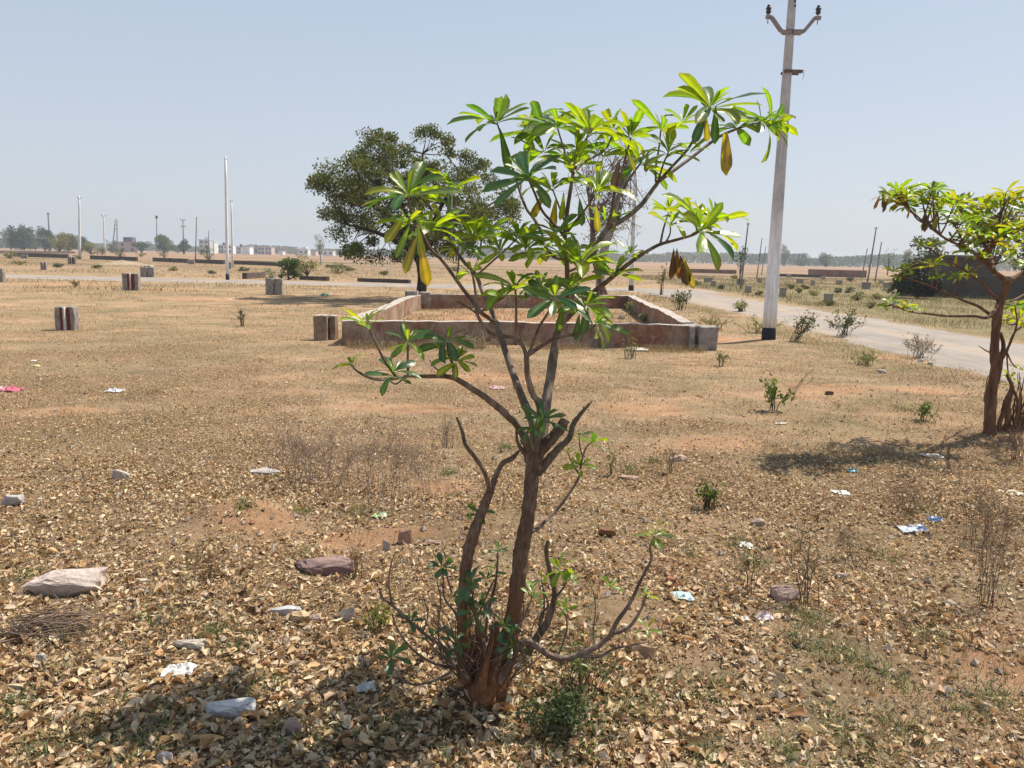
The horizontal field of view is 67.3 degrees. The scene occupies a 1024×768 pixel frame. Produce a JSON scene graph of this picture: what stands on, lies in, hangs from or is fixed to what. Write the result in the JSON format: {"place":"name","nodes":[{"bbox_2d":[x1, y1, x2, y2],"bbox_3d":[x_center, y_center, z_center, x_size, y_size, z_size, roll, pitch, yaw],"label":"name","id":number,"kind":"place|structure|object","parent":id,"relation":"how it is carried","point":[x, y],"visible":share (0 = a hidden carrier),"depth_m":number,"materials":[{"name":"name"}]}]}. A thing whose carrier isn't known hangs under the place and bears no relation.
{"place":"outdoors","nodes":[
{"label":"outdoors","id":0,"kind":"place"},
{"bbox_2d":[118,237,144,252],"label":"house","id":1,"kind":"structure","parent":0,"point":[125,245],"depth_m":335.48,"materials":[{"name":"paint"}]},
{"bbox_2d":[198,237,212,252],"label":"house","id":2,"kind":"structure","parent":0,"point":[203,243],"depth_m":414.17,"materials":[{"name":"paint"}]},
{"bbox_2d":[5,274,723,293],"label":"cross road","id":3,"kind":"structure","parent":0,"point":[284,282],"depth_m":37.83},
{"bbox_2d":[224,157,229,279],"bbox_3d":[-14.607,-8.371,39.317,0.267,6.290,0.141,4,10,17],"label":"slim pole","id":4,"kind":"object","parent":3,"relation":"on","point":[226,230],"visible":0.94,"depth_m":39.33,"materials":[{"name":"white paint"}]},
{"bbox_2d":[628,170,636,290],"bbox_3d":[5.844,-7.268,36.884,0.246,5.793,0.197,4,10,17],"label":"slim pole","id":5,"kind":"object","parent":3,"relation":"on","point":[631,283],"visible":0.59,"depth_m":36.86,"materials":[{"name":"white paint"}]},
{"bbox_2d":[0,247,1023,767],"bbox_3d":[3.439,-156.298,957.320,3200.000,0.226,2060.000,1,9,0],"label":"ground","id":6,"kind":"structure","parent":0,"point":[728,339],"depth_m":6.11,"materials":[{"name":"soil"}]},
{"bbox_2d":[1,494,25,505],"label":"stone","id":7,"kind":"object","parent":6,"relation":"on","point":[19,499],"visible":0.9,"depth_m":4.47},
{"bbox_2d":[6,224,37,249],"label":"tree","id":8,"kind":"object","parent":6,"relation":"on","point":[23,235],"visible":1,"depth_m":294.95,"materials":[{"name":"green plant"}]},
{"bbox_2d":[0,251,74,253],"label":"wall","id":9,"kind":"structure","parent":6,"relation":"on","point":[57,252],"depth_m":176.91,"materials":[{"name":"concrete"}]},
{"bbox_2d":[10,253,68,257],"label":"wall","id":10,"kind":"structure","parent":6,"relation":"on","point":[48,255],"depth_m":110.06,"materials":[{"name":"concrete"}]},
{"bbox_2d":[35,226,56,250],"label":"tree","id":11,"kind":"object","parent":6,"relation":"on","point":[43,241],"visible":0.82,"depth_m":285.34,"materials":[{"name":"green plant"}]},
{"bbox_2d":[37,737,61,749],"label":"weed","id":12,"kind":"object","parent":6,"relation":"on","point":[49,740],"visible":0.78,"depth_m":2.28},
{"bbox_2d":[45,231,70,250],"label":"yellow bush","id":13,"kind":"object","parent":6,"relation":"on","point":[59,243],"visible":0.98,"depth_m":186.76,"materials":[{"name":"green plant"}]},
{"bbox_2d":[0,591,127,655],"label":"twig pile","id":14,"kind":"object","parent":6,"relation":"on","point":[47,622],"visible":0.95,"depth_m":2.90,"materials":[{"name":"wood"}]},
{"bbox_2d":[22,567,107,595],"bbox_3d":[-1.912,0.862,3.320,0.335,0.117,0.166,1,9,0],"label":"stone","id":15,"kind":"object","parent":6,"relation":"on","point":[65,582],"visible":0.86,"depth_m":3.26,"materials":[{"name":"stone"}]},
{"bbox_2d":[55,232,77,250],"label":"tree","id":16,"kind":"object","parent":6,"relation":"on","point":[72,240],"visible":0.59,"depth_m":226.16,"materials":[{"name":"green plant"}]},
{"bbox_2d":[54,306,79,330],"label":"marker block","id":17,"kind":"structure","parent":6,"relation":"on","point":[66,317],"depth_m":14.34,"materials":[{"name":"grey concrete"}]},
{"bbox_2d":[78,196,80,258],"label":"slim pole","id":18,"kind":"object","parent":6,"relation":"on","point":[79,235],"visible":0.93,"depth_m":101.26,"materials":[{"name":"white paint"}]},
{"bbox_2d":[82,241,101,254],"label":"yellow bush","id":19,"kind":"object","parent":6,"relation":"on","point":[88,248],"visible":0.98,"depth_m":177.16,"materials":[{"name":"green plant"}]},
{"bbox_2d":[97,656,121,663],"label":"stone","id":20,"kind":"object","parent":6,"relation":"on","point":[107,659],"visible":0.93,"depth_m":2.71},
{"bbox_2d":[90,255,137,260],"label":"wall","id":21,"kind":"structure","parent":6,"relation":"on","point":[113,258],"depth_m":99.86,"materials":[{"name":"concrete"}]},
{"bbox_2d":[112,469,130,479],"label":"stone","id":22,"kind":"object","parent":6,"relation":"on","point":[119,473],"visible":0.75,"depth_m":4.97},
{"bbox_2d":[95,260,155,265],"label":"sand heap","id":23,"kind":"object","parent":6,"relation":"on","point":[122,262],"visible":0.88,"depth_m":70.68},
{"bbox_2d":[122,273,140,290],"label":"marker block","id":24,"kind":"structure","parent":6,"relation":"on","point":[130,281],"depth_m":28.04,"materials":[{"name":"grey concrete"}]},
{"bbox_2d":[131,241,151,252],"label":"tree","id":25,"kind":"object","parent":6,"relation":"on","point":[141,246],"visible":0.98,"depth_m":324.47,"materials":[{"name":"green plant"}]},
{"bbox_2d":[140,267,154,276],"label":"marker block","id":26,"kind":"structure","parent":6,"relation":"on","point":[147,271],"depth_m":41.92,"materials":[{"name":"grey concrete"}]},
{"bbox_2d":[156,751,172,761],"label":"stone","id":27,"kind":"object","parent":6,"relation":"on","point":[168,755],"visible":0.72,"depth_m":2.20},
{"bbox_2d":[154,233,176,252],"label":"tree","id":28,"kind":"object","parent":6,"relation":"on","point":[161,239],"visible":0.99,"depth_m":294.69,"materials":[{"name":"green plant"}]},
{"bbox_2d":[152,257,187,262],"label":"wall","id":29,"kind":"structure","parent":6,"relation":"on","point":[179,260],"depth_m":93.20,"materials":[{"name":"stone"}]},
{"bbox_2d":[160,662,196,675],"bbox_3d":[-1.147,0.981,2.655,0.114,0.028,0.080,1,9,0],"label":"crumpled paper","id":30,"kind":"object","parent":6,"relation":"on","point":[179,668],"visible":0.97,"depth_m":2.65,"materials":[{"name":"paper"}]},
{"bbox_2d":[174,238,191,253],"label":"tree","id":31,"kind":"object","parent":6,"relation":"on","point":[180,245],"visible":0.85,"depth_m":304.56,"materials":[{"name":"green plant"}]},
{"bbox_2d":[172,638,207,649],"bbox_3d":[-1.181,0.957,2.825,0.122,0.046,0.047,1,9,0],"label":"stone","id":32,"kind":"object","parent":6,"relation":"on","point":[196,644],"visible":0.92,"depth_m":2.81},
{"bbox_2d":[181,538,232,582],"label":"dry weed","id":33,"kind":"object","parent":6,"relation":"on","point":[208,563],"visible":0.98,"depth_m":3.40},
{"bbox_2d":[194,259,224,263],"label":"wall","id":34,"kind":"structure","parent":6,"relation":"on","point":[209,261],"depth_m":88.97,"materials":[{"name":"stone"}]},
{"bbox_2d":[202,697,255,716],"bbox_3d":[-0.899,1.032,2.445,0.170,0.057,0.067,1,9,0],"label":"stone","id":35,"kind":"object","parent":6,"relation":"on","point":[229,708],"visible":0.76,"depth_m":2.42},
{"bbox_2d":[230,200,233,266],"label":"slim pole","id":36,"kind":"object","parent":6,"relation":"on","point":[232,254],"visible":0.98,"depth_m":73.59,"materials":[{"name":"white paint"}]},
{"bbox_2d":[242,272,265,278],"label":"wall","id":37,"kind":"structure","parent":6,"relation":"on","point":[252,275],"depth_m":43.22,"materials":[{"name":"stone"}]},
{"bbox_2d":[234,261,279,265],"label":"wall","id":38,"kind":"structure","parent":6,"relation":"on","point":[256,263],"depth_m":85.86,"materials":[{"name":"stone"}]},
{"bbox_2d":[249,467,279,474],"bbox_3d":[-1.677,0.593,5.220,0.213,0.037,0.083,1,9,-3],"label":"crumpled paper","id":39,"kind":"object","parent":6,"relation":"on","point":[264,470],"visible":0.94,"depth_m":5.20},
{"bbox_2d":[265,278,282,294],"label":"marker block","id":40,"kind":"structure","parent":6,"relation":"on","point":[273,286],"depth_m":27.20,"materials":[{"name":"grey concrete"}]},
{"bbox_2d":[268,605,301,614],"bbox_3d":[-0.919,0.919,3.117,0.134,0.043,0.054,1,9,0],"label":"stone","id":41,"kind":"object","parent":6,"relation":"on","point":[283,610],"visible":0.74,"depth_m":3.10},
{"bbox_2d":[276,257,301,279],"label":"green bush","id":42,"kind":"object","parent":6,"relation":"on","point":[289,264],"visible":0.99,"depth_m":42.20,"materials":[{"name":"green plant"}]},
{"bbox_2d":[282,717,301,735],"bbox_3d":[-0.670,1.054,2.340,0.060,0.086,0.023,1,9,0],"label":"stone","id":43,"kind":"object","parent":6,"relation":"on","point":[291,724],"visible":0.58,"depth_m":2.33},
{"bbox_2d":[290,610,309,622],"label":"stone","id":44,"kind":"object","parent":6,"relation":"on","point":[301,615],"visible":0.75,"depth_m":3.04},
{"bbox_2d":[296,254,319,275],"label":"dry bush","id":45,"kind":"object","parent":6,"relation":"on","point":[308,265],"visible":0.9,"depth_m":49.45,"materials":[{"name":"green plant"}]},
{"bbox_2d":[299,275,329,280],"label":"wall","id":46,"kind":"structure","parent":6,"relation":"on","point":[319,278],"depth_m":42.37,"materials":[{"name":"concrete"}]},
{"bbox_2d":[295,555,355,575],"bbox_3d":[-0.879,0.853,3.581,0.303,0.094,0.120,1,9,0],"label":"stone","id":47,"kind":"object","parent":6,"relation":"on","point":[329,565],"visible":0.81,"depth_m":3.54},
{"bbox_2d":[253,407,409,500],"bbox_3d":[-1.177,0.432,4.961,1.086,0.522,1.110,1,9,0],"label":"dry bush","id":48,"kind":"object","parent":6,"relation":"on","point":[305,466],"visible":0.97,"depth_m":4.96,"materials":[{"name":"plant"}]},
{"bbox_2d":[326,262,350,273],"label":"dry bush","id":49,"kind":"object","parent":6,"relation":"on","point":[338,267],"visible":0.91,"depth_m":57.34,"materials":[{"name":"green plant"}]},
{"bbox_2d":[339,606,354,621],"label":"stone","id":50,"kind":"object","parent":6,"relation":"on","point":[347,613],"visible":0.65,"depth_m":3.07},
{"bbox_2d":[339,533,374,579],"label":"dry weed","id":51,"kind":"object","parent":6,"relation":"on","point":[354,561],"visible":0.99,"depth_m":3.50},
{"bbox_2d":[356,680,377,691],"bbox_3d":[-0.488,1.017,2.590,0.074,0.020,0.060,1,9,0],"label":"crumpled paper","id":52,"kind":"object","parent":6,"relation":"on","point":[365,685],"visible":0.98,"depth_m":2.59,"materials":[{"name":"paper"}]},
{"bbox_2d":[360,599,393,633],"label":"weed","id":53,"kind":"object","parent":6,"relation":"on","point":[380,618],"visible":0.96,"depth_m":2.96,"materials":[{"name":"green plant"}]},
{"bbox_2d":[357,278,410,283],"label":"wall","id":54,"kind":"structure","parent":6,"relation":"on","point":[382,280],"depth_m":41.41,"materials":[{"name":"concrete"}]},
{"bbox_2d":[398,529,411,544],"bbox_3d":[-0.557,0.809,4.006,0.075,0.109,0.036,1,9,0],"label":"brick","id":55,"kind":"object","parent":6,"relation":"on","point":[406,536],"visible":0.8,"depth_m":3.99,"materials":[{"name":"brick"}]},
{"bbox_2d":[324,405,491,509],"bbox_3d":[-0.626,0.417,4.919,1.048,0.607,1.039,-4,11,-31],"label":"dry bush","id":56,"kind":"object","parent":6,"relation":"on","point":[403,462],"visible":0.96,"depth_m":4.81,"materials":[{"name":"plant"}]},
{"bbox_2d":[305,123,523,291],"bbox_3d":[-3.269,-5.638,25.349,7.357,5.957,6.585,1,9,0],"label":"broad tree","id":57,"kind":"object","parent":6,"relation":"on","point":[354,196],"visible":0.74,"depth_m":24.86,"materials":[{"name":"green plant"}]},
{"bbox_2d":[423,411,454,447],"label":"dry weed","id":58,"kind":"object","parent":6,"relation":"on","point":[445,434],"visible":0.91,"depth_m":6.10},
{"bbox_2d":[458,329,496,350],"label":"dry weed","id":59,"kind":"object","parent":6,"relation":"on","point":[476,341],"visible":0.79,"depth_m":12.31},
{"bbox_2d":[0,238,1022,270],"bbox_3d":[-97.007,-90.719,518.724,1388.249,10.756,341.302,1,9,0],"label":"wood","id":60,"kind":"object","parent":6,"relation":"on","point":[753,259],"visible":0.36,"depth_m":529.92,"materials":[{"name":"green plant"}]},
{"bbox_2d":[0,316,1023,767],"bbox_3d":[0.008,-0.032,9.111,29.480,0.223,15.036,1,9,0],"label":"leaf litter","id":61,"kind":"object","parent":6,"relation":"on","point":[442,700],"visible":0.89,"depth_m":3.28,"materials":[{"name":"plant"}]},
{"bbox_2d":[0,346,1023,767],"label":"green ground cover","id":62,"kind":"object","parent":6,"relation":"on","point":[212,630],"visible":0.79,"depth_m":2.58,"materials":[{"name":"green plant"}]},
{"bbox_2d":[0,343,1023,767],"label":"pebbles","id":63,"kind":"object","parent":6,"relation":"on","point":[740,709],"visible":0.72,"depth_m":3.33,"materials":[{"name":"stone"}]},
{"bbox_2d":[0,398,1023,767],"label":"fallen twigs","id":64,"kind":"object","parent":6,"relation":"on","point":[570,582],"visible":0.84,"depth_m":3.39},
{"bbox_2d":[313,290,718,350],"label":"plot wall","id":65,"kind":"structure","parent":6,"relation":"on","point":[670,327],"depth_m":13.30,"materials":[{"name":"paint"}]},
{"bbox_2d":[514,683,598,745],"bbox_3d":[0.133,1.002,2.356,0.255,0.159,0.194,1,9,0],"label":"green weed","id":66,"kind":"object","parent":6,"relation":"on","point":[563,710],"visible":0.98,"depth_m":2.33,"materials":[{"name":"green plant"}]},
{"bbox_2d":[331,73,797,708],"bbox_3d":[0.310,-0.049,2.659,1.837,2.113,1.090,-1,10,-14],"label":"young tree","id":67,"kind":"object","parent":6,"relation":"on","point":[483,669],"visible":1,"depth_m":2.36,"materials":[{"name":"green plant"}]},
{"bbox_2d":[547,620,631,701],"bbox_3d":[0.254,0.917,2.560,0.272,0.256,0.305,1,9,0],"label":"dry weed","id":68,"kind":"object","parent":6,"relation":"on","point":[576,670],"visible":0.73,"depth_m":2.54,"materials":[{"name":"brown plant"}]},
{"bbox_2d":[565,131,648,294],"bbox_3d":[3.808,-7.278,32.659,4.264,7.117,5.808,1,9,0],"label":"sparse tree","id":69,"kind":"object","parent":6,"relation":"on","point":[609,235],"visible":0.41,"depth_m":32.09,"materials":[{"name":"brown plant"}]},
{"bbox_2d":[598,528,615,535],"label":"clod","id":70,"kind":"object","parent":6,"relation":"on","point":[606,532],"visible":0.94,"depth_m":4.15,"materials":[{"name":"soil"}]},
{"bbox_2d":[620,337,640,358],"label":"weed","id":71,"kind":"object","parent":6,"relation":"on","point":[631,347],"visible":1,"depth_m":11.71,"materials":[{"name":"green plant"}]},
{"bbox_2d":[632,644,654,657],"bbox_3d":[0.485,0.996,2.860,0.090,0.070,0.035,2,9,5],"label":"stone","id":72,"kind":"object","parent":6,"relation":"on","point":[645,650],"visible":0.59,"depth_m":2.84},
{"bbox_2d":[656,715,681,726],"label":"dry leaf","id":73,"kind":"object","parent":6,"relation":"on","point":[668,719],"visible":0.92,"depth_m":2.43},
{"bbox_2d":[659,437,678,473],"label":"dry weed","id":74,"kind":"object","parent":6,"relation":"on","point":[672,456],"visible":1,"depth_m":5.47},
{"bbox_2d":[668,288,691,309],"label":"green shrub","id":75,"kind":"object","parent":6,"relation":"on","point":[679,299],"visible":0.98,"depth_m":23.75,"materials":[{"name":"green plant"}]},
{"bbox_2d":[671,591,694,600],"bbox_3d":[0.754,0.932,3.405,0.105,0.025,0.087,1,9,0],"label":"crumpled paper","id":76,"kind":"object","parent":6,"relation":"on","point":[684,595],"visible":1,"depth_m":3.39,"materials":[{"name":"paper"}]},
{"bbox_2d":[685,736,709,746],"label":"dry leaf","id":77,"kind":"object","parent":6,"relation":"on","point":[692,739],"visible":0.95,"depth_m":2.33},
{"bbox_2d":[692,475,726,510],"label":"green tuft","id":78,"kind":"object","parent":6,"relation":"on","point":[707,495],"visible":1,"depth_m":4.74,"materials":[{"name":"green plant"}]},
{"bbox_2d":[690,269,736,273],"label":"wall","id":79,"kind":"structure","parent":6,"relation":"on","point":[713,271],"depth_m":100.39,"materials":[{"name":"brick"}]},
{"bbox_2d":[693,314,734,329],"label":"dry weed","id":80,"kind":"object","parent":6,"relation":"on","point":[710,321],"visible":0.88,"depth_m":17.29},
{"bbox_2d":[729,720,747,730],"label":"dry leaf","id":81,"kind":"object","parent":6,"relation":"on","point":[736,723],"visible":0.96,"depth_m":2.46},
{"bbox_2d":[734,246,747,284],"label":"sapling","id":82,"kind":"object","parent":6,"relation":"on","point":[740,259],"visible":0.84,"depth_m":51.30,"materials":[{"name":"green plant"}]},
{"bbox_2d":[740,223,749,288],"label":"slim pole","id":83,"kind":"object","parent":6,"relation":"on","point":[748,224],"visible":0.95,"depth_m":43.35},
{"bbox_2d":[726,526,768,597],"bbox_3d":[1.046,0.790,3.467,0.210,0.350,0.126,1,9,0],"label":"dry weed","id":84,"kind":"object","parent":6,"relation":"on","point":[753,567],"visible":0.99,"depth_m":3.45,"materials":[{"name":"brown plant"}]},
{"bbox_2d":[731,314,786,332],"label":"green weed","id":85,"kind":"object","parent":6,"relation":"on","point":[756,324],"visible":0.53,"depth_m":16.72,"materials":[{"name":"green plant"}]},
{"bbox_2d":[759,373,795,410],"bbox_3d":[2.751,0.099,7.980,0.352,0.395,0.290,9,12,40],"label":"sapling","id":86,"kind":"object","parent":6,"relation":"on","point":[771,392],"visible":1,"depth_m":7.98,"materials":[{"name":"green plant"}]},
{"bbox_2d":[770,585,799,602],"bbox_3d":[1.227,0.952,3.457,0.130,0.098,0.058,1,9,0],"label":"stone","id":87,"kind":"object","parent":6,"relation":"on","point":[783,592],"visible":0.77,"depth_m":3.44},
{"bbox_2d":[761,0,821,339],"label":"utility pole","id":88,"kind":"object","parent":6,"relation":"on","point":[772,277],"visible":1,"depth_m":14.79,"materials":[{"name":"concrete"}]},
{"bbox_2d":[787,707,807,716],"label":"dry leaf","id":89,"kind":"object","parent":6,"relation":"on","point":[799,711],"visible":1,"depth_m":2.54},
{"bbox_2d":[789,308,820,341],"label":"green shrub","id":90,"kind":"object","parent":6,"relation":"on","point":[806,328],"visible":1,"depth_m":14.85,"materials":[{"name":"green plant"}]},
{"bbox_2d":[780,522,835,608],"bbox_3d":[1.294,0.787,3.368,0.224,0.410,0.241,1,9,0],"label":"dry weed","id":91,"kind":"object","parent":6,"relation":"on","point":[806,571],"visible":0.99,"depth_m":3.38,"materials":[{"name":"brown plant"}]},
{"bbox_2d":[817,252,832,266],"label":"tree","id":92,"kind":"object","parent":6,"relation":"on","point":[823,258],"visible":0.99,"depth_m":353.57,"materials":[{"name":"green plant"}]},
{"bbox_2d":[808,269,866,277],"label":"brick wall","id":93,"kind":"structure","parent":6,"relation":"on","point":[843,273],"depth_m":91.64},
{"bbox_2d":[824,304,866,335],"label":"green shrub","id":94,"kind":"object","parent":6,"relation":"on","point":[847,323],"visible":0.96,"depth_m":16.16,"materials":[{"name":"green plant"}]},
{"bbox_2d":[832,515,883,567],"bbox_3d":[1.756,0.813,3.966,0.300,0.264,0.279,10,13,42],"label":"dry weed","id":95,"kind":"object","parent":6,"relation":"on","point":[850,546],"visible":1,"depth_m":4.01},
{"bbox_2d":[846,347,881,364],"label":"green weed","id":96,"kind":"object","parent":6,"relation":"on","point":[864,359],"visible":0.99,"depth_m":11.73,"materials":[{"name":"green plant"}]},
{"bbox_2d":[869,473,943,517],"bbox_3d":[2.429,0.662,4.775,0.324,0.293,0.427,-2,10,-21],"label":"dry weed","id":97,"kind":"object","parent":6,"relation":"on","point":[910,496],"visible":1,"depth_m":4.74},
{"bbox_2d":[895,524,926,531],"bbox_3d":[2.352,0.845,4.513,0.162,0.029,0.134,1,9,0],"label":"plastic scrap","id":98,"kind":"object","parent":6,"relation":"on","point":[912,528],"visible":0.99,"depth_m":4.51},
{"bbox_2d":[889,257,947,297],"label":"dark bush","id":99,"kind":"object","parent":6,"relation":"on","point":[906,285],"visible":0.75,"depth_m":35.71,"materials":[{"name":"green plant"}]},
{"bbox_2d":[902,332,942,358],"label":"dry bush","id":100,"kind":"object","parent":6,"relation":"on","point":[922,345],"visible":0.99,"depth_m":12.64,"materials":[{"name":"beige plant"}]},
{"bbox_2d":[910,399,938,421],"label":"weed","id":101,"kind":"object","parent":6,"relation":"on","point":[923,408],"visible":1,"depth_m":7.51,"materials":[{"name":"green plant"}]},
{"bbox_2d":[904,235,948,273],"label":"thorny tree","id":102,"kind":"object","parent":6,"relation":"on","point":[933,257],"visible":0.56,"depth_m":41.05,"materials":[{"name":"green plant"}]},
{"bbox_2d":[872,179,1023,435],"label":"young tree","id":103,"kind":"object","parent":6,"relation":"on","point":[972,219],"visible":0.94,"depth_m":6.36,"materials":[{"name":"green plant"}]},
{"bbox_2d":[898,273,1023,299],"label":"compound wall","id":104,"kind":"structure","parent":6,"relation":"on","point":[972,286],"depth_m":37.08,"materials":[{"name":"concrete"}]},
{"bbox_2d":[924,255,1001,275],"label":"shed","id":105,"kind":"structure","parent":6,"relation":"on","point":[973,264],"depth_m":44.21,"materials":[{"name":"stone"}]},
{"bbox_2d":[947,482,1023,608],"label":"dry weed","id":106,"kind":"object","parent":6,"relation":"on","point":[993,565],"visible":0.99,"depth_m":3.46,"materials":[{"name":"plant"}]},
{"bbox_2d":[970,189,1023,265],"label":"thorny tree","id":107,"kind":"object","parent":6,"relation":"on","point":[988,244],"visible":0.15,"depth_m":46.67,"materials":[{"name":"green plant"}]},
{"bbox_2d":[996,422,1023,460],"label":"dry weed","id":108,"kind":"object","parent":6,"relation":"on","point":[1015,443],"visible":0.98,"depth_m":6.08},
{"bbox_2d":[1007,237,1023,276],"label":"thorny tree","id":109,"kind":"object","parent":6,"relation":"on","point":[1014,262],"visible":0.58,"depth_m":39.32,"materials":[{"name":"green plant"}]},
{"bbox_2d":[0,0,1023,268],"label":"sky","id":110,"kind":"structure","parent":0,"point":[133,109],"materials":[{"name":"blue"}]},
{"bbox_2d":[640,291,1023,385],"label":"road","id":111,"kind":"structure","parent":0,"point":[955,351],"depth_m":16.26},
{"bbox_2d":[953,480,1022,550],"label":"dry weed","id":112,"kind":"object","parent":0,"point":[987,518],"visible":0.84,"depth_m":4.32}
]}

